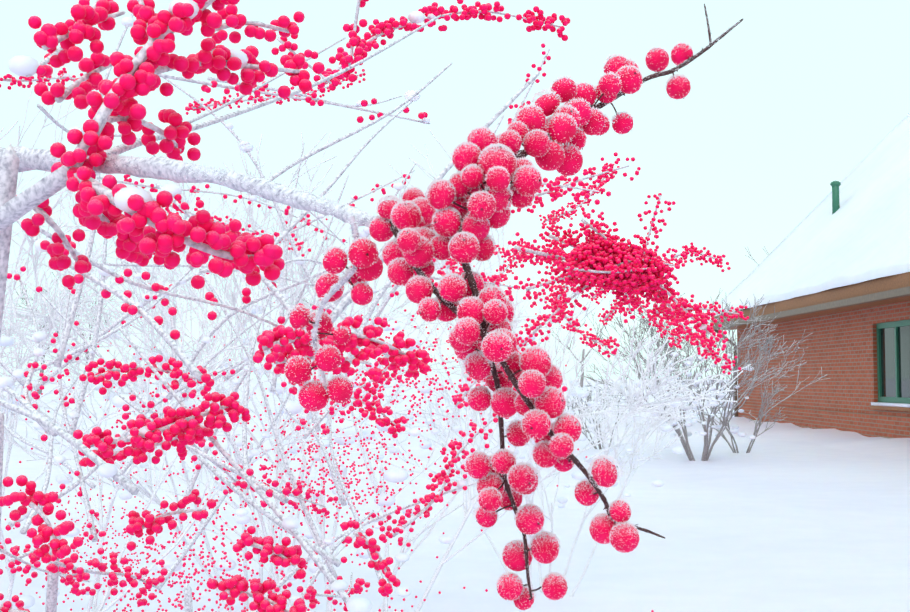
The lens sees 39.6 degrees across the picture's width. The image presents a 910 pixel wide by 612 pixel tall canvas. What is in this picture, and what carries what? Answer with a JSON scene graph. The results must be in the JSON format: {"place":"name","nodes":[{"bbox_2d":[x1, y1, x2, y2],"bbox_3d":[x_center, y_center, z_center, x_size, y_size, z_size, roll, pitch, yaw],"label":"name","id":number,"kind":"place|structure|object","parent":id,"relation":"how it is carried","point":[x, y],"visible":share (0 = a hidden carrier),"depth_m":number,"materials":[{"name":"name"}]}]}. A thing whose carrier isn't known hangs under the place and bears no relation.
{"place":"outdoors","nodes":[
{"label":"outdoors","id":0,"kind":"place"},
{"bbox_2d":[0,379,909,611],"bbox_3d":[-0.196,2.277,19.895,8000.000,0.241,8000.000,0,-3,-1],"label":"snow ground","id":1,"kind":"structure","parent":0,"point":[770,523],"depth_m":9.59,"materials":[{"name":"white snow"}]},
{"bbox_2d":[0,0,748,611],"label":"berry bush","id":2,"kind":"object","parent":1,"relation":"on","point":[604,260],"visible":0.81,"depth_m":1.06,"materials":[{"name":"red plant"}]},
{"bbox_2d":[0,4,743,610],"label":"berry branch","id":3,"kind":"object","parent":2,"relation":"attached to","point":[460,212],"visible":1,"depth_m":0.39,"materials":[{"name":"red plant"}]},
{"bbox_2d":[0,76,750,611],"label":"snowy bushes","id":4,"kind":"object","parent":1,"relation":"on","point":[54,320],"visible":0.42,"depth_m":4.50,"materials":[{"name":"white snow"}]},
{"bbox_2d":[9,246,768,393],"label":"frosted trees","id":5,"kind":"object","parent":1,"relation":"on","point":[581,379],"visible":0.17,"depth_m":158.51,"materials":[{"name":"white plant"}]},
{"bbox_2d":[555,287,829,460],"bbox_3d":[3.666,0.978,18.685,4.247,2.534,5.211,0,-3,-1],"label":"frosted bush","id":6,"kind":"object","parent":1,"relation":"on","point":[705,433],"visible":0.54,"depth_m":17.58,"materials":[{"name":"white plant"}]},
{"bbox_2d":[682,113,909,460],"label":"brick house","id":7,"kind":"structure","parent":1,"relation":"on","point":[830,272],"depth_m":25.70,"materials":[{"name":"red brick"}]},
{"bbox_2d":[0,0,909,378],"label":"sky","id":8,"kind":"structure","parent":0,"point":[785,105],"materials":[{"name":"white"}]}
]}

